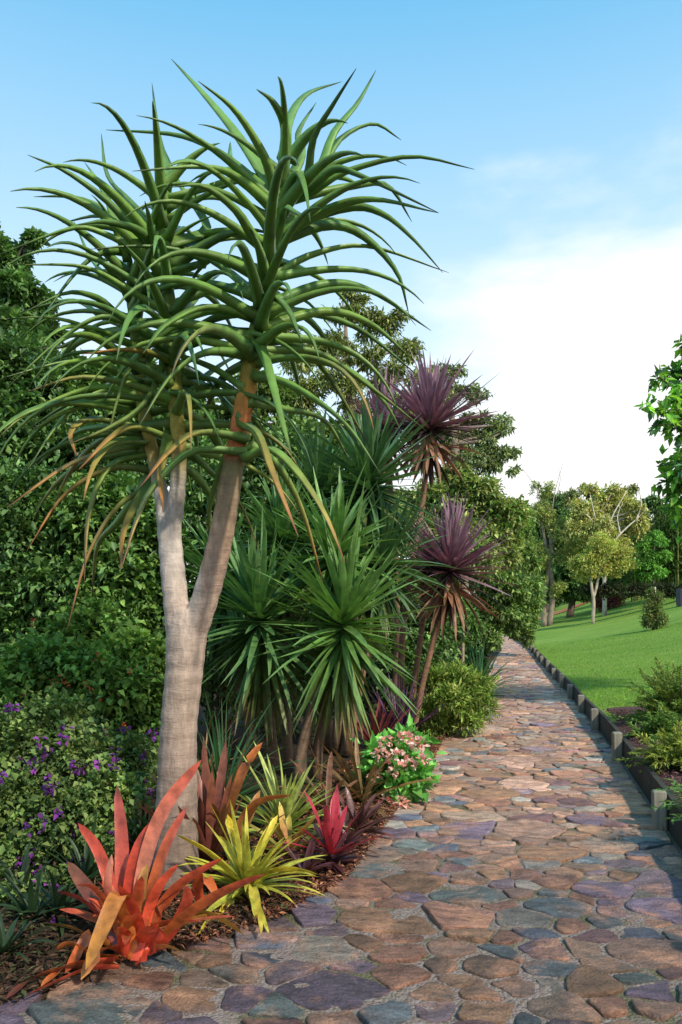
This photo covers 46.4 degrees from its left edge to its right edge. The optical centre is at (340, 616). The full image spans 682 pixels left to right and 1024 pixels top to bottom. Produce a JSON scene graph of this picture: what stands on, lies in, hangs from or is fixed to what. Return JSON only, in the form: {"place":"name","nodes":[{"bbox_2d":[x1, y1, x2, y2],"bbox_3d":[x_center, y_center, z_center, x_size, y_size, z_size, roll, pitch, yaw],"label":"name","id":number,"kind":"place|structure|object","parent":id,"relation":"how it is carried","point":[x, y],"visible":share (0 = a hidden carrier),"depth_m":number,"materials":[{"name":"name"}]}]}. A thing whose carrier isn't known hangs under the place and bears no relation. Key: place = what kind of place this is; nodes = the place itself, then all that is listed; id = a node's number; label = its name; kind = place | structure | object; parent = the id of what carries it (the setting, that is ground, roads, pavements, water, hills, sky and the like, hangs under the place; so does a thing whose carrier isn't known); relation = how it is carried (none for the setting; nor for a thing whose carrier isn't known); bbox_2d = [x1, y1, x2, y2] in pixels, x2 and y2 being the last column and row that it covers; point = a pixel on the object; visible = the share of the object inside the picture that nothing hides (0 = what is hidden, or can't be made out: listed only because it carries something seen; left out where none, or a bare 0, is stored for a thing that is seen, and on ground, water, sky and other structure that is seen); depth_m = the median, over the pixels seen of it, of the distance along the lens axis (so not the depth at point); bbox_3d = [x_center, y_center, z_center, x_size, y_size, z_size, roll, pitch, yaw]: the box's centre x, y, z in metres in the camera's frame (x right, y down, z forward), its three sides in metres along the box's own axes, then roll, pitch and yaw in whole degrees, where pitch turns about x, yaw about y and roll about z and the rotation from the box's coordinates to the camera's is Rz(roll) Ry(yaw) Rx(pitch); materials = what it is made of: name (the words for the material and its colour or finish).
{"place":"outdoors","nodes":[
{"label":"outdoors","id":0,"kind":"place"},
{"bbox_2d":[0,625,499,1012],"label":"garden bed","id":1,"kind":"object","parent":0,"point":[287,770],"visible":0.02,"depth_m":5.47,"materials":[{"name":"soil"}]},
{"bbox_2d":[0,908,57,961],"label":"strap leaf plant","id":2,"kind":"object","parent":1,"relation":"on","point":[8,939],"visible":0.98,"depth_m":3.64,"materials":[{"name":"green plant"}]},
{"bbox_2d":[0,838,59,906],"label":"strap leaf plant","id":3,"kind":"object","parent":1,"relation":"on","point":[26,869],"visible":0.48,"depth_m":4.25,"materials":[{"name":"green plant"}]},
{"bbox_2d":[0,868,76,932],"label":"strap leaf plant","id":4,"kind":"object","parent":1,"relation":"on","point":[29,901],"visible":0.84,"depth_m":3.94,"materials":[{"name":"green plant"}]},
{"bbox_2d":[0,225,86,413],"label":"broadleaf tree","id":5,"kind":"object","parent":1,"relation":"on","point":[21,291],"visible":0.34,"depth_m":16.43,"materials":[{"name":"green plant"}]},
{"bbox_2d":[10,869,92,935],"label":"strap leaf plant","id":6,"kind":"object","parent":1,"relation":"on","point":[63,900],"visible":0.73,"depth_m":3.95,"materials":[{"name":"green plant"}]},
{"bbox_2d":[0,444,139,660],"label":"shrub","id":7,"kind":"object","parent":1,"relation":"on","point":[25,573],"visible":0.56,"depth_m":7.89,"materials":[{"name":"green plant"}]},
{"bbox_2d":[0,685,158,933],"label":"flowering shrub","id":8,"kind":"object","parent":1,"relation":"on","point":[47,746],"visible":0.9,"depth_m":4.75,"materials":[{"name":"green plant"}]},
{"bbox_2d":[27,809,132,896],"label":"strap leaf plant","id":9,"kind":"object","parent":1,"relation":"on","point":[87,866],"visible":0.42,"depth_m":4.37,"materials":[{"name":"plant"}]},
{"bbox_2d":[0,592,165,786],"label":"flowering shrub","id":10,"kind":"object","parent":1,"relation":"on","point":[114,667],"visible":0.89,"depth_m":6.36,"materials":[{"name":"green plant"}]},
{"bbox_2d":[0,326,168,555],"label":"shrub","id":11,"kind":"object","parent":1,"relation":"on","point":[15,399],"visible":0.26,"depth_m":9.98,"materials":[{"name":"green plant"}]},
{"bbox_2d":[25,461,223,756],"bbox_3d":[-2.251,-0.111,8.265,1.781,3.183,1.696,0,0,-34],"label":"shrub","id":12,"kind":"object","parent":1,"relation":"on","point":[135,574],"visible":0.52,"depth_m":7.92,"materials":[{"name":"green plant"}]},
{"bbox_2d":[111,765,157,849],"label":"strap leaf plant","id":13,"kind":"object","parent":1,"relation":"on","point":[135,835],"visible":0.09,"depth_m":4.95,"materials":[{"name":"plant"}]},
{"bbox_2d":[5,760,264,999],"bbox_3d":[-0.857,1.129,3.609,1.066,0.875,0.838,0,0,0],"label":"bromeliad","id":14,"kind":"object","parent":1,"relation":"on","point":[125,917],"visible":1,"depth_m":3.67,"materials":[{"name":"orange plant"}]},
{"bbox_2d":[0,873,307,1004],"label":"leaf litter","id":15,"kind":"object","parent":1,"relation":"on","point":[6,985],"visible":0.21,"depth_m":3.82,"materials":[{"name":"brown plant"}]},
{"bbox_2d":[94,365,229,478],"bbox_3d":[-4.065,-1.904,14.907,4.352,6.477,2.299,0,0,-23],"label":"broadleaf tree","id":16,"kind":"object","parent":1,"relation":"on","point":[204,401],"visible":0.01,"depth_m":14.94,"materials":[{"name":"green plant"}]},
{"bbox_2d":[128,727,213,795],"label":"strap leaf plant","id":17,"kind":"object","parent":1,"relation":"on","point":[151,785],"visible":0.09,"depth_m":6.54,"materials":[{"name":"green plant"}]},
{"bbox_2d":[136,736,250,862],"bbox_3d":[-0.848,1.107,4.677,0.618,0.794,0.751,0,0,0],"label":"bromeliad","id":18,"kind":"object","parent":1,"relation":"on","point":[209,790],"visible":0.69,"depth_m":4.71,"materials":[{"name":"red plant"}]},
{"bbox_2d":[127,687,327,814],"bbox_3d":[-0.961,1.136,6.141,1.698,1.154,1.641,0,0,-41],"label":"strap leaf plant","id":19,"kind":"object","parent":1,"relation":"on","point":[217,752],"visible":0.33,"depth_m":6.25,"materials":[{"name":"green plant"}]},
{"bbox_2d":[0,59,474,895],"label":"aloe tree","id":20,"kind":"object","parent":1,"relation":"on","point":[162,245],"visible":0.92,"depth_m":4.36,"materials":[{"name":"green plant"}]},
{"bbox_2d":[197,706,282,777],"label":"strap leaf plant","id":21,"kind":"object","parent":1,"relation":"on","point":[207,737],"visible":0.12,"depth_m":7.23,"materials":[{"name":"green plant"}]},
{"bbox_2d":[197,742,290,857],"bbox_3d":[-0.662,1.141,4.894,0.678,0.730,0.595,0,0,-18],"label":"bromeliad","id":22,"kind":"object","parent":1,"relation":"on","point":[257,800],"visible":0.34,"depth_m":4.84,"materials":[{"name":"orange plant"}]},
{"bbox_2d":[177,801,324,932],"bbox_3d":[-0.498,1.287,4.319,0.847,0.622,0.918,0,0,0],"label":"bromeliad","id":23,"kind":"object","parent":1,"relation":"on","point":[243,860],"visible":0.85,"depth_m":4.29,"materials":[{"name":"yellow plant"}]},
{"bbox_2d":[165,414,341,738],"bbox_3d":[-1.137,-0.255,9.932,2.789,4.525,2.075,0,0,0],"label":"shrub","id":24,"kind":"object","parent":1,"relation":"on","point":[195,507],"visible":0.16,"depth_m":9.59,"materials":[{"name":"green plant"}]},
{"bbox_2d":[146,459,362,769],"bbox_3d":[-0.943,-0.021,7.764,2.435,3.319,2.616,0,0,17],"label":"yucca","id":25,"kind":"object","parent":1,"relation":"on","point":[240,628],"visible":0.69,"depth_m":7.40,"materials":[{"name":"plant"}]},
{"bbox_2d":[187,368,378,555],"bbox_3d":[-1.137,-1.949,16.979,4.856,6.743,2.276,0,0,-8],"label":"broadleaf tree","id":26,"kind":"object","parent":1,"relation":"on","point":[287,396],"visible":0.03,"depth_m":16.80,"materials":[{"name":"green plant"}]},
{"bbox_2d":[249,802,325,862],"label":"bromeliad","id":27,"kind":"object","parent":1,"relation":"on","point":[284,829],"visible":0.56,"depth_m":5.11,"materials":[{"name":"yellow plant"}]},
{"bbox_2d":[234,742,351,838],"bbox_3d":[-0.438,1.242,5.605,1.109,0.660,1.108,0,0,0],"label":"bromeliad","id":28,"kind":"object","parent":1,"relation":"on","point":[288,803],"visible":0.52,"depth_m":5.55,"materials":[{"name":"green plant"}]},
{"bbox_2d":[270,837,341,886],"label":"bromeliad","id":29,"kind":"object","parent":1,"relation":"on","point":[306,864],"visible":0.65,"depth_m":4.78,"materials":[{"name":"brown plant"}]},
{"bbox_2d":[284,786,389,876],"bbox_3d":[-0.035,1.373,5.004,0.682,0.588,0.579,0,0,0],"label":"bromeliad","id":30,"kind":"object","parent":1,"relation":"on","point":[330,826],"visible":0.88,"depth_m":4.99,"materials":[{"name":"red plant"}]},
{"bbox_2d":[278,740,395,825],"bbox_3d":[-0.160,1.263,6.170,0.949,0.674,0.934,0,0,43],"label":"bromeliad","id":31,"kind":"object","parent":1,"relation":"on","point":[326,801],"visible":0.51,"depth_m":6.26,"materials":[{"name":"brown plant"}]},
{"bbox_2d":[240,458,446,781],"bbox_3d":[0.058,0.021,7.254,1.936,2.982,2.356,0,0,0],"label":"yucca","id":32,"kind":"object","parent":1,"relation":"on","point":[344,658],"visible":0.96,"depth_m":7.04,"materials":[{"name":"plant"}]},
{"bbox_2d":[310,807,379,855],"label":"bromeliad","id":33,"kind":"object","parent":1,"relation":"on","point":[351,835],"visible":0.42,"depth_m":5.41,"materials":[{"name":"red plant"}]},
{"bbox_2d":[315,787,395,837],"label":"bromeliad","id":34,"kind":"object","parent":1,"relation":"on","point":[366,813],"visible":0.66,"depth_m":5.72,"materials":[{"name":"red plant"}]},
{"bbox_2d":[277,291,433,423],"bbox_3d":[0.404,-4.369,24.150,4.883,11.592,2.366,0,0,0],"label":"gum tree","id":35,"kind":"object","parent":1,"relation":"on","point":[390,324],"visible":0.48,"depth_m":23.88,"materials":[{"name":"green plant"}]},
{"bbox_2d":[240,394,472,755],"bbox_3d":[0.078,-0.461,8.712,2.553,3.914,2.448,0,0,0],"label":"yucca","id":36,"kind":"object","parent":1,"relation":"on","point":[323,460],"visible":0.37,"depth_m":8.42,"materials":[{"name":"plant"}]},
{"bbox_2d":[304,728,434,821],"bbox_3d":[0.227,1.218,6.621,1.079,0.657,1.150,0,0,30],"label":"bromeliad","id":37,"kind":"object","parent":1,"relation":"on","point":[358,784],"visible":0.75,"depth_m":6.56,"materials":[{"name":"brown plant"}]},
{"bbox_2d":[321,357,418,718],"bbox_3d":[0.644,-1.110,11.646,1.748,5.307,1.710,0,0,-33],"label":"cordyline","id":38,"kind":"object","parent":1,"relation":"on","point":[377,399],"visible":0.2,"depth_m":11.52,"materials":[{"name":"plant"}]},
{"bbox_2d":[356,698,412,744],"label":"bromeliad","id":39,"kind":"object","parent":1,"relation":"on","point":[375,729],"visible":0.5,"depth_m":8.97,"materials":[{"name":"brown plant"}]},
{"bbox_2d":[297,542,471,713],"bbox_3d":[0.384,0.308,12.704,3.218,3.444,2.490,0,0,16],"label":"shrub","id":40,"kind":"object","parent":1,"relation":"on","point":[439,649],"visible":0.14,"depth_m":12.39,"materials":[{"name":"green plant"}]},
{"bbox_2d":[347,712,446,808],"bbox_3d":[0.471,1.292,6.880,0.885,0.871,0.806,0,0,0],"label":"flowering bush","id":41,"kind":"object","parent":1,"relation":"on","point":[400,742],"visible":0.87,"depth_m":6.72,"materials":[{"name":"green plant"}]},
{"bbox_2d":[365,673,455,731],"bbox_3d":[0.795,1.062,10.023,1.371,0.949,1.186,0,0,0],"label":"purple flax","id":42,"kind":"object","parent":1,"relation":"on","point":[404,719],"visible":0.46,"depth_m":9.93,"materials":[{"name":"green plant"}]},
{"bbox_2d":[396,532,446,706],"bbox_3d":[1.125,0.192,10.510,0.972,2.770,0.936,0,0,0],"label":"cordyline","id":43,"kind":"object","parent":1,"relation":"on","point":[419,647],"visible":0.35,"depth_m":10.47,"materials":[{"name":"plant"}]},
{"bbox_2d":[357,343,499,717],"bbox_3d":[1.159,-1.110,10.858,2.114,5.338,1.932,0,0,0],"label":"cordyline","id":44,"kind":"object","parent":1,"relation":"on","point":[427,398],"visible":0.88,"depth_m":10.74,"materials":[{"name":"plant"}]},
{"bbox_2d":[400,576,486,662],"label":"shrub","id":45,"kind":"object","parent":1,"relation":"on","point":[473,628],"visible":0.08,"depth_m":19.05,"materials":[{"name":"green plant"}]},
{"bbox_2d":[403,658,503,737],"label":"round shrub","id":46,"kind":"object","parent":1,"relation":"on","point":[461,684],"visible":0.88,"depth_m":10.35,"materials":[{"name":"green plant"}]},
{"bbox_2d":[382,460,536,640],"bbox_3d":[2.792,-1.442,21.913,5.346,5.928,2.944,0,0,0],"label":"broadleaf tree","id":47,"kind":"object","parent":1,"relation":"on","point":[505,515],"visible":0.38,"depth_m":21.79,"materials":[{"name":"green plant"}]},
{"bbox_2d":[397,487,524,732],"bbox_3d":[1.398,-0.060,10.141,1.776,3.293,1.760,0,0,41],"label":"cordyline","id":48,"kind":"object","parent":1,"relation":"on","point":[452,550],"visible":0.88,"depth_m":10.07,"materials":[{"name":"plant"}]},
{"bbox_2d":[401,361,522,592],"bbox_3d":[4.075,-3.606,27.179,4.340,10.172,2.178,0,0,0],"label":"gum tree","id":49,"kind":"object","parent":1,"relation":"on","point":[493,431],"visible":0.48,"depth_m":26.91,"materials":[{"name":"green plant"}]},
{"bbox_2d":[461,612,464,662],"bbox_3d":[2.137,0.755,13.999,0.070,1.690,0.054,0,0,0],"label":"garden stake","id":50,"kind":"object","parent":1,"relation":"in","point":[462,649],"visible":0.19,"depth_m":13.98,"materials":[{"name":"wood"}]},
{"bbox_2d":[445,642,492,673],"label":"flowering bush","id":51,"kind":"object","parent":1,"relation":"on","point":[471,649],"visible":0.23,"depth_m":16.35,"materials":[{"name":"green plant"}]},
{"bbox_2d":[451,635,529,697],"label":"agapanthus","id":52,"kind":"object","parent":1,"relation":"on","point":[479,666],"visible":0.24,"depth_m":15.46,"materials":[{"name":"green plant"}]},
{"bbox_2d":[451,497,547,654],"bbox_3d":[5.579,-1.325,29.395,4.582,6.393,3.294,0,0,0],"label":"broadleaf tree","id":53,"kind":"object","parent":1,"relation":"on","point":[520,609],"visible":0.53,"depth_m":29.17,"materials":[{"name":"green plant"}]},
{"bbox_2d":[0,636,681,1023],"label":"path","id":54,"kind":"structure","parent":0,"point":[524,866],"depth_m":4.12,"materials":[{"name":"stone"}]},
{"bbox_2d":[0,0,681,593],"label":"sky","id":55,"kind":"structure","parent":0,"point":[560,250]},
{"bbox_2d":[534,596,681,721],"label":"lawn","id":56,"kind":"structure","parent":0,"point":[577,628],"depth_m":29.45,"materials":[{"name":"green plant"}]},
{"bbox_2d":[511,499,542,570],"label":"woodland tree","id":57,"kind":"object","parent":56,"relation":"on","point":[533,533],"visible":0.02,"depth_m":69.70,"materials":[{"name":"green plant"}]},
{"bbox_2d":[511,555,560,602],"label":"woodland tree","id":58,"kind":"object","parent":56,"relation":"on","point":[556,576],"visible":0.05,"depth_m":57.21,"materials":[{"name":"green plant"}]},
{"bbox_2d":[517,461,589,626],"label":"lawn tree","id":59,"kind":"object","parent":56,"relation":"on","point":[547,512],"visible":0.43,"depth_m":53.38,"materials":[{"name":"green plant"}]},
{"bbox_2d":[534,494,580,612],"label":"woodland tree","id":60,"kind":"object","parent":56,"relation":"on","point":[558,505],"visible":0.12,"depth_m":74.04,"materials":[{"name":"green plant"}]},
{"bbox_2d":[538,602,586,618],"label":"soil strip","id":61,"kind":"object","parent":56,"relation":"on","point":[563,610],"visible":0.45,"depth_m":71.14,"materials":[{"name":"brown soil"}]},
{"bbox_2d":[553,486,594,601],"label":"woodland tree","id":62,"kind":"object","parent":56,"relation":"on","point":[568,495],"visible":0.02,"depth_m":79.71,"materials":[{"name":"green plant"}]},
{"bbox_2d":[553,558,598,617],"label":"woodland tree","id":63,"kind":"object","parent":56,"relation":"on","point":[571,595],"visible":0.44,"depth_m":59.27,"materials":[{"name":"green plant"}]},
{"bbox_2d":[581,489,611,585],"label":"woodland tree","id":64,"kind":"object","parent":56,"relation":"on","point":[600,578],"visible":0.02,"depth_m":83.36,"materials":[{"name":"green plant"}]},
{"bbox_2d":[564,529,640,623],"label":"lawn tree","id":65,"kind":"object","parent":56,"relation":"on","point":[605,544],"visible":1,"depth_m":46.31,"materials":[{"name":"green plant"}]},
{"bbox_2d":[558,480,651,615],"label":"broadleaf tree","id":66,"kind":"object","parent":56,"relation":"on","point":[583,513],"visible":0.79,"depth_m":51.56,"materials":[{"name":"green plant"}]},
{"bbox_2d":[589,586,628,611],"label":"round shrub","id":67,"kind":"object","parent":56,"relation":"on","point":[612,602],"visible":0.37,"depth_m":57.02,"materials":[{"name":"green plant"}]},
{"bbox_2d":[607,483,650,571],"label":"woodland tree","id":68,"kind":"object","parent":56,"relation":"on","point":[634,488],"visible":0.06,"depth_m":81.21,"materials":[{"name":"green plant"}]},
{"bbox_2d":[579,580,681,600],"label":"clipped hedge","id":69,"kind":"object","parent":56,"relation":"on","point":[606,589],"visible":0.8,"depth_m":46.79,"materials":[{"name":"green plant"}]},
{"bbox_2d":[609,529,652,601],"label":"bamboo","id":70,"kind":"object","parent":56,"relation":"on","point":[632,579],"visible":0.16,"depth_m":57.41,"materials":[{"name":"plant"}]},
{"bbox_2d":[607,564,656,584],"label":"woodland tree","id":71,"kind":"object","parent":56,"relation":"on","point":[614,580],"visible":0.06,"depth_m":64.36,"materials":[{"name":"green plant"}]},
{"bbox_2d":[621,493,664,529],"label":"woodland tree","id":72,"kind":"object","parent":56,"relation":"on","point":[651,500],"visible":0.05,"depth_m":77.37,"materials":[{"name":"green plant"}]},
{"bbox_2d":[630,529,674,602],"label":"broadleaf tree","id":73,"kind":"object","parent":56,"relation":"on","point":[650,554],"visible":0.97,"depth_m":49.56,"materials":[{"name":"green plant"}]},
{"bbox_2d":[637,586,672,630],"bbox_3d":[12.762,-0.281,32.415,1.340,1.900,1.032,0,0,0],"label":"young conifer","id":74,"kind":"object","parent":56,"relation":"on","point":[656,619],"visible":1,"depth_m":32.26,"materials":[{"name":"green plant"}]},
{"bbox_2d":[632,511,680,596],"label":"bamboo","id":75,"kind":"object","parent":56,"relation":"on","point":[651,528],"visible":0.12,"depth_m":53.27,"materials":[{"name":"plant"}]},
{"bbox_2d":[634,334,681,548],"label":"maple tree","id":76,"kind":"object","parent":56,"relation":"on","point":[670,423],"visible":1,"depth_m":12.58,"materials":[{"name":"green plant"}]},
{"bbox_2d":[651,496,681,584],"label":"broadleaf tree","id":77,"kind":"object","parent":56,"relation":"on","point":[676,563],"visible":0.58,"depth_m":52.21,"materials":[{"name":"plant"}]},
{"bbox_2d":[602,706,681,801],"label":"mulch bed","id":78,"kind":"object","parent":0,"point":[662,777],"visible":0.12,"depth_m":8.58,"materials":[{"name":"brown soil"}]},
{"bbox_2d":[616,719,681,774],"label":"conifer shrub","id":79,"kind":"object","parent":78,"relation":"on","point":[667,752],"visible":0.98,"depth_m":7.06,"materials":[{"name":"green plant"}]},
{"bbox_2d":[617,656,681,726],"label":"conifer shrub","id":80,"kind":"object","parent":78,"relation":"on","point":[668,693],"visible":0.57,"depth_m":9.81,"materials":[{"name":"green plant"}]},
{"bbox_2d":[622,705,681,741],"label":"conifer shrub","id":81,"kind":"object","parent":78,"relation":"on","point":[659,721],"visible":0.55,"depth_m":8.68,"materials":[{"name":"green plant"}]},
{"bbox_2d":[652,778,681,823],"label":"fern shrub","id":82,"kind":"object","parent":78,"relation":"on","point":[674,789],"visible":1,"depth_m":5.37,"materials":[{"name":"green plant"}]},
{"bbox_2d":[676,589,681,605],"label":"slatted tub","id":83,"kind":"object","parent":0,"point":[678,597],"visible":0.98,"depth_m":42.63,"materials":[{"name":"grey"}]},
{"bbox_3d":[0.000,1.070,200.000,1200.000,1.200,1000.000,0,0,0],"label":"ground","id":84,"kind":"structure","parent":0,"visible":0},
{"bbox_2d":[518,641,681,850],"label":"timber edging","id":85,"kind":"object","parent":84,"relation":"on","point":[648,780],"visible":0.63,"depth_m":8.41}
]}

